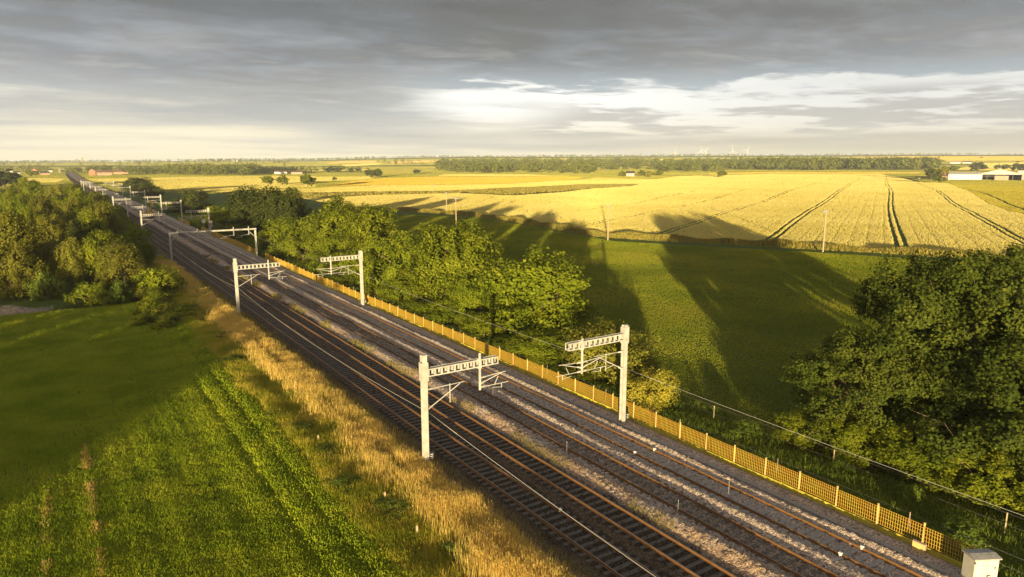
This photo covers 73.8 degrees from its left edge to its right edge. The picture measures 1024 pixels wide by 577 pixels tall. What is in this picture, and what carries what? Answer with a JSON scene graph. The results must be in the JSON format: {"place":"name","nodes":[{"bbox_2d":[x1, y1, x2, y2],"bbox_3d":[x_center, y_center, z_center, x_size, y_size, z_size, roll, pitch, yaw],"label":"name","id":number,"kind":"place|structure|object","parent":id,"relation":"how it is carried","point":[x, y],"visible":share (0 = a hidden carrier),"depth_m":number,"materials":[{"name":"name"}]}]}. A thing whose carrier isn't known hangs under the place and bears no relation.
{"place":"outdoors","nodes":[
{"label":"outdoors","id":0,"kind":"place"},
{"bbox_2d":[35,441,110,576],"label":"straw grass","id":1,"kind":"structure","parent":0,"point":[96,527],"depth_m":41.31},
{"bbox_2d":[143,255,575,576],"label":"verge grass","id":2,"kind":"structure","parent":0,"point":[258,385],"depth_m":47.60,"materials":[{"name":"plant"}]},
{"bbox_2d":[200,281,601,575],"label":"track ballast","id":3,"kind":"structure","parent":0,"point":[290,348],"depth_m":54.48,"materials":[{"name":"gravel"}]},
{"bbox_2d":[204,254,676,533],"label":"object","id":4,"kind":"structure","parent":0,"point":[256,284],"depth_m":67.24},
{"bbox_2d":[0,155,1023,576],"bbox_3d":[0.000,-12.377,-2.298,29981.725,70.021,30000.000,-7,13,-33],"label":"ground","id":5,"kind":"structure","parent":0,"point":[218,199],"depth_m":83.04,"materials":[{"name":"green plant"}]},
{"bbox_2d":[0,225,38,299],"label":"tree","id":6,"kind":"object","parent":5,"relation":"on","point":[14,268],"visible":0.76,"depth_m":103.73,"materials":[{"name":"green plant"}]},
{"bbox_2d":[0,207,48,296],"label":"broadleaf tree","id":7,"kind":"object","parent":5,"relation":"on","point":[23,227],"visible":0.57,"depth_m":104.46,"materials":[{"name":"green plant"}]},
{"bbox_2d":[0,305,53,315],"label":"rubble heap","id":8,"kind":"object","parent":5,"relation":"on","point":[9,309],"visible":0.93,"depth_m":95.49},
{"bbox_2d":[26,193,61,220],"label":"tree","id":9,"kind":"object","parent":5,"relation":"on","point":[41,205],"visible":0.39,"depth_m":180.06,"materials":[{"name":"green plant"}]},
{"bbox_2d":[21,270,72,300],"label":"bush","id":10,"kind":"object","parent":5,"relation":"on","point":[43,286],"visible":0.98,"depth_m":105.22,"materials":[{"name":"green plant"}]},
{"bbox_2d":[30,212,67,249],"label":"tree","id":11,"kind":"object","parent":5,"relation":"on","point":[52,231],"visible":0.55,"depth_m":131.86,"materials":[{"name":"green plant"}]},
{"bbox_2d":[33,238,65,278],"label":"tree","id":12,"kind":"object","parent":5,"relation":"on","point":[45,247],"visible":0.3,"depth_m":116.77,"materials":[{"name":"green plant"}]},
{"bbox_2d":[43,184,68,199],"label":"tree","id":13,"kind":"object","parent":5,"relation":"on","point":[49,191],"visible":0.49,"depth_m":292.48,"materials":[{"name":"green plant"}]},
{"bbox_2d":[54,194,82,225],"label":"tree","id":14,"kind":"object","parent":5,"relation":"on","point":[66,205],"visible":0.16,"depth_m":172.96,"materials":[{"name":"green plant"}]},
{"bbox_2d":[47,233,91,290],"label":"willow tree","id":15,"kind":"object","parent":5,"relation":"on","point":[67,264],"visible":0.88,"depth_m":109.87,"materials":[{"name":"green plant"}]},
{"bbox_2d":[56,219,105,275],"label":"broadleaf tree","id":16,"kind":"object","parent":5,"relation":"on","point":[78,233],"visible":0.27,"depth_m":121.72,"materials":[{"name":"green plant"}]},
{"bbox_2d":[60,281,113,305],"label":"bush","id":17,"kind":"object","parent":5,"relation":"on","point":[92,294],"visible":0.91,"depth_m":99.87,"materials":[{"name":"green plant"}]},
{"bbox_2d":[74,208,107,263],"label":"tree","id":18,"kind":"object","parent":5,"relation":"on","point":[91,217],"visible":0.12,"depth_m":126.72,"materials":[{"name":"green plant"}]},
{"bbox_2d":[76,229,120,285],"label":"tree","id":19,"kind":"object","parent":5,"relation":"on","point":[89,248],"visible":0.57,"depth_m":112.10,"materials":[{"name":"green plant"}]},
{"bbox_2d":[81,198,119,235],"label":"tree","id":20,"kind":"object","parent":5,"relation":"on","point":[99,210],"visible":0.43,"depth_m":152.64,"materials":[{"name":"green plant"}]},
{"bbox_2d":[100,278,133,304],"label":"bush","id":21,"kind":"object","parent":5,"relation":"on","point":[120,292],"visible":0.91,"depth_m":101.46,"materials":[{"name":"green plant"}]},
{"bbox_2d":[92,235,148,289],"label":"willow tree","id":22,"kind":"object","parent":5,"relation":"on","point":[123,264],"visible":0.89,"depth_m":108.95,"materials":[{"name":"green plant"}]},
{"bbox_2d":[110,209,139,233],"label":"tree","id":23,"kind":"object","parent":5,"relation":"on","point":[120,222],"visible":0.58,"depth_m":182.24,"materials":[{"name":"green plant"}]},
{"bbox_2d":[85,165,173,173],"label":"wood","id":24,"kind":"object","parent":5,"relation":"on","point":[139,170],"visible":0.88,"depth_m":1193.81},
{"bbox_2d":[116,177,153,194],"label":"broadleaf tree","id":25,"kind":"object","parent":5,"relation":"on","point":[135,182],"visible":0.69,"depth_m":437.19,"materials":[{"name":"green plant"}]},
{"bbox_2d":[114,230,158,265],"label":"tree","id":26,"kind":"object","parent":5,"relation":"on","point":[140,244],"visible":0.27,"depth_m":131.07,"materials":[{"name":"green plant"}]},
{"bbox_2d":[116,221,158,264],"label":"broadleaf tree","id":27,"kind":"object","parent":5,"relation":"on","point":[132,229],"visible":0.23,"depth_m":133.84,"materials":[{"name":"green plant"}]},
{"bbox_2d":[131,299,163,315],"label":"verge shrub","id":28,"kind":"object","parent":5,"relation":"on","point":[145,306],"visible":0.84,"depth_m":94.18,"materials":[{"name":"green plant"}]},
{"bbox_2d":[135,182,164,199],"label":"broadleaf tree","id":29,"kind":"object","parent":5,"relation":"on","point":[155,190],"visible":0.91,"depth_m":377.23,"materials":[{"name":"green plant"}]},
{"bbox_2d":[129,265,187,297],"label":"bush","id":30,"kind":"object","parent":5,"relation":"on","point":[170,279],"visible":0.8,"depth_m":106.62,"materials":[{"name":"green plant"}]},
{"bbox_2d":[167,189,215,214],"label":"broadleaf tree","id":31,"kind":"object","parent":5,"relation":"on","point":[191,199],"visible":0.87,"depth_m":270.91,"materials":[{"name":"green plant"}]},
{"bbox_2d":[85,176,314,191],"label":"wheat crop","id":32,"kind":"object","parent":5,"relation":"on","point":[248,180],"visible":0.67,"depth_m":693.10,"materials":[{"name":"plant"}]},
{"bbox_2d":[162,163,261,174],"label":"wood","id":33,"kind":"object","parent":5,"relation":"on","point":[223,169],"visible":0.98,"depth_m":1094.21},
{"bbox_2d":[168,226,258,261],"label":"overhead line portal","id":34,"kind":"object","parent":5,"relation":"on","point":[197,232],"visible":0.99,"depth_m":143.67,"materials":[{"name":"metal"}]},
{"bbox_2d":[197,205,234,227],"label":"leafy shrub","id":35,"kind":"object","parent":5,"relation":"on","point":[215,213],"visible":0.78,"depth_m":210.45,"materials":[{"name":"green plant"}]},
{"bbox_2d":[0,302,440,576],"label":"leafy crop","id":36,"kind":"object","parent":5,"relation":"on","point":[300,505],"visible":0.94,"depth_m":47.04,"materials":[{"name":"green plant"}]},
{"bbox_2d":[221,223,254,239],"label":"lineside bush","id":37,"kind":"object","parent":5,"relation":"on","point":[238,233],"visible":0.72,"depth_m":185.40,"materials":[{"name":"green plant"}]},
{"bbox_2d":[222,184,265,234],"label":"broadleaf tree","id":38,"kind":"object","parent":5,"relation":"on","point":[239,204],"visible":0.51,"depth_m":192.23,"materials":[{"name":"green plant"}]},
{"bbox_2d":[246,185,312,236],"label":"broadleaf tree","id":39,"kind":"object","parent":5,"relation":"on","point":[272,204],"visible":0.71,"depth_m":170.79,"materials":[{"name":"green plant"}]},
{"bbox_2d":[260,214,319,254],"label":"broadleaf tree","id":40,"kind":"object","parent":5,"relation":"on","point":[288,228],"visible":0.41,"depth_m":147.44,"materials":[{"name":"green plant"}]},
{"bbox_2d":[279,234,317,260],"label":"lineside bush","id":41,"kind":"object","parent":5,"relation":"on","point":[299,246],"visible":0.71,"depth_m":142.49,"materials":[{"name":"green plant"}]},
{"bbox_2d":[258,165,361,172],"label":"wood","id":42,"kind":"object","parent":5,"relation":"on","point":[292,168],"visible":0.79,"depth_m":1230.26,"materials":[{"name":"green plant"}]},
{"bbox_2d":[305,248,349,274],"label":"lineside bush","id":43,"kind":"object","parent":5,"relation":"on","point":[322,266],"visible":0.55,"depth_m":125.01,"materials":[{"name":"green plant"}]},
{"bbox_2d":[298,193,361,256],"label":"broadleaf tree","id":44,"kind":"object","parent":5,"relation":"on","point":[329,219],"visible":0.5,"depth_m":132.42,"materials":[{"name":"green plant"}]},
{"bbox_2d":[316,230,361,272],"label":"lineside bush","id":45,"kind":"object","parent":5,"relation":"on","point":[324,243],"visible":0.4,"depth_m":126.04,"materials":[{"name":"green plant"}]},
{"bbox_2d":[325,270,359,286],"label":"lineside bush","id":46,"kind":"object","parent":5,"relation":"on","point":[341,278],"visible":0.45,"depth_m":114.90,"materials":[{"name":"green plant"}]},
{"bbox_2d":[323,472,365,491],"bbox_3d":[-10.836,12.617,44.328,2.407,0.966,2.632,-10,14,-42],"label":"bramble bush","id":47,"kind":"object","parent":5,"relation":"on","point":[336,482],"visible":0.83,"depth_m":44.16,"materials":[{"name":"green plant"}]},
{"bbox_2d":[265,190,459,198],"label":"rough grass","id":48,"kind":"structure","parent":5,"relation":"on","point":[330,194],"depth_m":443.00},
{"bbox_2d":[335,248,390,287],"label":"lineside bush","id":49,"kind":"object","parent":5,"relation":"on","point":[353,275],"visible":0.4,"depth_m":112.97,"materials":[{"name":"green plant"}]},
{"bbox_2d":[153,259,583,576],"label":"golden grass","id":50,"kind":"structure","parent":5,"relation":"on","point":[298,374],"depth_m":46.36,"materials":[{"name":"plant"}]},
{"bbox_2d":[338,201,408,263],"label":"broadleaf tree","id":51,"kind":"object","parent":5,"relation":"on","point":[368,227],"visible":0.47,"depth_m":120.34,"materials":[{"name":"green plant"}]},
{"bbox_2d":[358,230,420,289],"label":"broadleaf tree","id":52,"kind":"object","parent":5,"relation":"on","point":[385,268],"visible":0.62,"depth_m":104.37,"materials":[{"name":"green plant"}]},
{"bbox_2d":[368,488,414,519],"bbox_3d":[-7.436,13.174,41.875,3.424,0.770,3.746,4,11,22],"label":"bramble bush","id":53,"kind":"object","parent":5,"relation":"on","point":[394,503],"visible":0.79,"depth_m":41.27,"materials":[{"name":"green plant"}]},
{"bbox_2d":[377,275,431,306],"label":"lineside bush","id":54,"kind":"object","parent":5,"relation":"on","point":[393,295],"visible":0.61,"depth_m":99.50,"materials":[{"name":"green plant"}]},
{"bbox_2d":[396,265,439,300],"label":"lineside bush","id":55,"kind":"object","parent":5,"relation":"on","point":[407,273],"visible":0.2,"depth_m":99.06,"materials":[{"name":"green plant"}]},
{"bbox_2d":[401,296,444,319],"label":"lineside bush","id":56,"kind":"object","parent":5,"relation":"on","point":[417,306],"visible":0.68,"depth_m":91.71,"materials":[{"name":"green plant"}]},
{"bbox_2d":[424,297,478,326],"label":"lineside bush","id":57,"kind":"object","parent":5,"relation":"on","point":[442,314],"visible":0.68,"depth_m":86.82,"materials":[{"name":"green plant"}]},
{"bbox_2d":[322,176,581,186],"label":"barley crop","id":58,"kind":"object","parent":5,"relation":"on","point":[465,179],"visible":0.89,"depth_m":783.80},
{"bbox_2d":[436,537,469,561],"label":"bramble bush","id":59,"kind":"object","parent":5,"relation":"on","point":[449,543],"visible":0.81,"depth_m":36.64,"materials":[{"name":"green plant"}]},
{"bbox_2d":[407,218,503,300],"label":"broadleaf tree","id":60,"kind":"object","parent":5,"relation":"on","point":[470,252],"visible":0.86,"depth_m":92.07,"materials":[{"name":"green plant"}]},
{"bbox_2d":[257,178,654,191],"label":"wheat crop","id":61,"kind":"object","parent":5,"relation":"on","point":[483,186],"visible":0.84,"depth_m":585.89,"materials":[{"name":"plant"}]},
{"bbox_2d":[445,275,492,317],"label":"lineside bush","id":62,"kind":"object","parent":5,"relation":"on","point":[465,294],"visible":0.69,"depth_m":86.60,"materials":[{"name":"green plant"}]},
{"bbox_2d":[457,311,511,340],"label":"lineside bush","id":63,"kind":"object","parent":5,"relation":"on","point":[481,325],"visible":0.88,"depth_m":79.46,"materials":[{"name":"green plant"}]},
{"bbox_2d":[0,152,1004,166],"bbox_3d":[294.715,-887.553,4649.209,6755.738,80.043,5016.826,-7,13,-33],"label":"wood","id":64,"kind":"object","parent":5,"relation":"on","point":[395,161],"visible":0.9,"depth_m":3404.54,"materials":[{"name":"plant"}]},
{"bbox_2d":[0,165,1023,194],"bbox_3d":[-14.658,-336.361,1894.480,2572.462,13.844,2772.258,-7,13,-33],"label":"rough grass margin","id":65,"kind":"object","parent":5,"relation":"on","point":[599,172],"visible":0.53,"depth_m":1107.07,"materials":[{"name":"plant"}]},
{"bbox_2d":[0,156,1023,166],"bbox_3d":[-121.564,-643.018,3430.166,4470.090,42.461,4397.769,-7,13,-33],"label":"grass hill","id":66,"kind":"structure","parent":5,"relation":"on","point":[300,163],"depth_m":2838.87,"materials":[{"name":"plant"}]},
{"bbox_2d":[4,153,1021,161],"bbox_3d":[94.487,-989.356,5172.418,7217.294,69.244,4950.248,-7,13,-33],"label":"wood","id":67,"kind":"object","parent":5,"relation":"on","point":[524,156],"visible":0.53,"depth_m":4982.76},
{"bbox_2d":[66,171,961,576],"bbox_3d":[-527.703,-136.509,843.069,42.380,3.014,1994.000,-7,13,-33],"label":"ballast bed","id":68,"kind":"object","parent":5,"relation":"on","point":[732,555],"visible":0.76,"depth_m":46.19,"materials":[{"name":"gravel"}]},
{"bbox_2d":[233,258,286,313],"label":"overhead line mast","id":69,"kind":"object","parent":68,"relation":"on","point":[235,271],"visible":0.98,"depth_m":92.52,"materials":[{"name":"metal"}]},
{"bbox_2d":[317,250,365,306],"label":"overhead line mast","id":70,"kind":"object","parent":68,"relation":"on","point":[360,258],"visible":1,"depth_m":97.54,"materials":[{"name":"metal"}]},
{"bbox_2d":[68,175,666,576],"bbox_3d":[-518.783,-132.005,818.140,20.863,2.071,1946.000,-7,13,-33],"label":"railway track","id":71,"kind":"structure","parent":68,"relation":"on","point":[280,331],"depth_m":49.40,"materials":[{"name":"metal"}]},
{"bbox_2d":[68,173,742,576],"bbox_3d":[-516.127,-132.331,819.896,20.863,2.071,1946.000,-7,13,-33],"label":"railway track","id":72,"kind":"structure","parent":68,"relation":"on","point":[292,313],"depth_m":49.41,"materials":[{"name":"metal"}]},
{"bbox_2d":[71,173,840,576],"bbox_3d":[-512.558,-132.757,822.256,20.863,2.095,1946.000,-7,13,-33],"label":"railway track","id":73,"kind":"structure","parent":68,"relation":"on","point":[639,473],"depth_m":49.10,"materials":[{"name":"metal"}]},
{"bbox_2d":[419,353,507,464],"bbox_3d":[-3.348,8.183,48.252,6.990,8.230,0.720,-7,13,-33],"label":"overhead line mast","id":74,"kind":"object","parent":68,"relation":"on","point":[424,375],"visible":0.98,"depth_m":46.82,"materials":[{"name":"metal"}]},
{"bbox_2d":[78,176,927,576],"bbox_3d":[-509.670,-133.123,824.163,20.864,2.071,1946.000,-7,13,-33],"label":"railway track","id":75,"kind":"structure","parent":68,"relation":"on","point":[326,298],"depth_m":49.21,"materials":[{"name":"metal"}]},
{"bbox_2d":[201,226,976,567],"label":"fence","id":76,"kind":"object","parent":68,"relation":"on","point":[647,424],"visible":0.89,"depth_m":51.66,"materials":[{"name":"yellow paint"}]},
{"bbox_2d":[556,324,628,424],"bbox_3d":[6.154,7.314,52.136,7.380,8.480,0.720,-7,13,-33],"label":"overhead line mast","id":77,"kind":"object","parent":68,"relation":"on","point":[623,337],"visible":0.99,"depth_m":52.95,"materials":[{"name":"metal"}]},
{"bbox_2d":[226,244,959,576],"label":"cable trough","id":78,"kind":"object","parent":68,"relation":"on","point":[835,522],"visible":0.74,"depth_m":47.10,"materials":[{"name":"concrete"}]},
{"bbox_2d":[471,243,599,336],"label":"broadleaf tree","id":79,"kind":"object","parent":5,"relation":"on","point":[531,290],"visible":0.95,"depth_m":76.70,"materials":[{"name":"green plant"}]},
{"bbox_2d":[503,328,571,370],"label":"leafy shrub","id":80,"kind":"object","parent":5,"relation":"on","point":[542,345],"visible":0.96,"depth_m":70.04,"materials":[{"name":"green plant"}]},
{"bbox_2d":[449,184,637,194],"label":"rough grass","id":81,"kind":"structure","parent":5,"relation":"on","point":[522,190],"depth_m":489.97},
{"bbox_2d":[553,364,601,382],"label":"lineside bush","id":82,"kind":"object","parent":5,"relation":"on","point":[578,376],"visible":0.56,"depth_m":65.76,"materials":[{"name":"green plant"}]},
{"bbox_2d":[434,156,755,172],"bbox_3d":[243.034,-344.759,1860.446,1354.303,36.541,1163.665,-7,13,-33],"label":"wood","id":83,"kind":"object","parent":5,"relation":"on","point":[534,163],"visible":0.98,"depth_m":1443.06,"materials":[{"name":"plant"}]},
{"bbox_2d":[552,316,674,386],"bbox_3d":[9.061,6.301,65.862,11.706,6.354,9.307,7,13,33],"label":"hawthorn tree","id":84,"kind":"object","parent":5,"relation":"on","point":[643,360],"visible":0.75,"depth_m":64.56,"materials":[{"name":"green plant"}]},
{"bbox_2d":[626,366,683,413],"bbox_3d":[11.465,8.725,57.128,4.960,4.551,5.278,-1,11,-3],"label":"hawthorn shrub","id":85,"kind":"object","parent":5,"relation":"on","point":[649,387],"visible":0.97,"depth_m":56.34,"materials":[{"name":"yellow plant"}]},
{"bbox_2d":[304,174,1023,253],"bbox_3d":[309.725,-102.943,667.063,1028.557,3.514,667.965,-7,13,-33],"label":"wheat crop","id":86,"kind":"object","parent":5,"relation":"on","point":[866,190],"visible":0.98,"depth_m":313.88,"materials":[{"name":"plant"}]},
{"bbox_2d":[354,206,1005,257],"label":"hedge","id":87,"kind":"object","parent":5,"relation":"on","point":[779,243],"visible":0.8,"depth_m":179.71,"materials":[{"name":"green plant"}]},
{"bbox_2d":[353,286,1023,573],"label":"wire fence","id":88,"kind":"object","parent":5,"relation":"on","point":[752,449],"visible":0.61,"depth_m":45.68,"materials":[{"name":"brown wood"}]},
{"bbox_2d":[729,419,763,439],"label":"bank bush","id":89,"kind":"object","parent":5,"relation":"on","point":[748,428],"visible":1,"depth_m":51.98,"materials":[{"name":"green plant"}]},
{"bbox_2d":[766,409,826,449],"bbox_3d":[21.387,10.485,50.912,4.088,2.772,3.911,-3,11,-16],"label":"lineside bush","id":90,"kind":"object","parent":5,"relation":"on","point":[791,425],"visible":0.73,"depth_m":50.47,"materials":[{"name":"green plant"}]},
{"bbox_2d":[825,456,860,473],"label":"bank bush","id":91,"kind":"object","parent":5,"relation":"on","point":[848,467],"visible":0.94,"depth_m":46.78,"materials":[{"name":"green plant"}]},
{"bbox_2d":[748,156,945,169],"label":"wood","id":92,"kind":"object","parent":5,"relation":"on","point":[883,163],"visible":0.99,"depth_m":1390.91,"materials":[{"name":"plant"}]},
{"bbox_2d":[816,414,895,469],"bbox_3d":[24.220,10.626,47.923,4.908,3.675,4.547,-4,11,-22],"label":"lineside bush","id":93,"kind":"object","parent":5,"relation":"on","point":[850,437],"visible":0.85,"depth_m":46.91,"materials":[{"name":"green plant"}]},
{"bbox_2d":[776,324,939,448],"bbox_3d":[26.142,7.460,50.268,11.002,9.268,11.803,-8,13,-37],"label":"oak tree","id":94,"kind":"object","parent":5,"relation":"on","point":[823,370],"visible":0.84,"depth_m":48.29,"materials":[{"name":"green plant"}]},
{"bbox_2d":[893,481,928,504],"bbox_3d":[24.867,12.811,42.545,1.947,1.446,1.678,5,12,26],"label":"bank bush","id":95,"kind":"object","parent":5,"relation":"on","point":[906,491],"visible":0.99,"depth_m":42.29,"materials":[{"name":"green plant"}]},
{"bbox_2d":[868,421,957,493],"bbox_3d":[26.436,10.952,45.326,5.959,4.038,5.402,-5,12,-27],"label":"lineside bush","id":96,"kind":"object","parent":5,"relation":"on","point":[899,450],"visible":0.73,"depth_m":44.13,"materials":[{"name":"green plant"}]},
{"bbox_2d":[847,241,1023,443],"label":"oak tree","id":97,"kind":"object","parent":5,"relation":"on","point":[961,288],"visible":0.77,"depth_m":46.30,"materials":[{"name":"green plant"}]},
{"bbox_2d":[861,156,1023,160],"bbox_3d":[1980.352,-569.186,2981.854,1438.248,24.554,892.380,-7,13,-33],"label":"wheat crop","id":98,"kind":"object","parent":5,"relation":"on","point":[977,158],"visible":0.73,"depth_m":2936.00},
{"bbox_2d":[928,515,991,551],"bbox_3d":[25.074,13.657,38.106,3.170,1.314,2.898,-3,11,-15],"label":"bank bush","id":99,"kind":"object","parent":5,"relation":"on","point":[965,529],"visible":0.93,"depth_m":37.79,"materials":[{"name":"green plant"}]},
{"bbox_2d":[900,331,1023,497],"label":"oak tree","id":100,"kind":"object","parent":5,"relation":"on","point":[1006,432],"visible":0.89,"depth_m":41.81,"materials":[{"name":"green plant"}]},
{"bbox_2d":[948,172,982,179],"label":"barn","id":101,"kind":"structure","parent":5,"relation":"on","point":[965,175],"depth_m":810.90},
{"bbox_2d":[924,443,1023,511],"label":"lineside bush","id":102,"kind":"object","parent":5,"relation":"on","point":[959,477],"visible":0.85,"depth_m":41.36,"materials":[{"name":"green plant"}]},
{"bbox_2d":[961,548,1001,576],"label":"equipment cabinet","id":103,"kind":"object","parent":5,"relation":"on","point":[985,562],"visible":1,"depth_m":33.42,"materials":[{"name":"metal"}]},
{"bbox_2d":[950,182,1023,213],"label":"barley crop","id":104,"kind":"object","parent":5,"relation":"on","point":[1013,195],"visible":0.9,"depth_m":446.24,"materials":[{"name":"plant"}]},
{"bbox_2d":[980,169,1022,180],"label":"open shed","id":105,"kind":"structure","parent":5,"relation":"on","point":[1000,174],"depth_m":793.90,"materials":[{"name":"metal"}]},
{"bbox_2d":[1009,468,1023,516],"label":"lineside bush","id":106,"kind":"object","parent":5,"relation":"on","point":[1019,489],"visible":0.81,"depth_m":39.74,"materials":[{"name":"green plant"}]},
{"bbox_2d":[0,0,1023,161],"label":"sky","id":107,"kind":"structure","parent":0,"point":[115,80],"materials":[{"name":"grey"}]},
{"bbox_2d":[186,221,1023,576],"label":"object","id":108,"kind":"structure","parent":0,"point":[912,505],"depth_m":47.60,"materials":[{"name":"green plant"}]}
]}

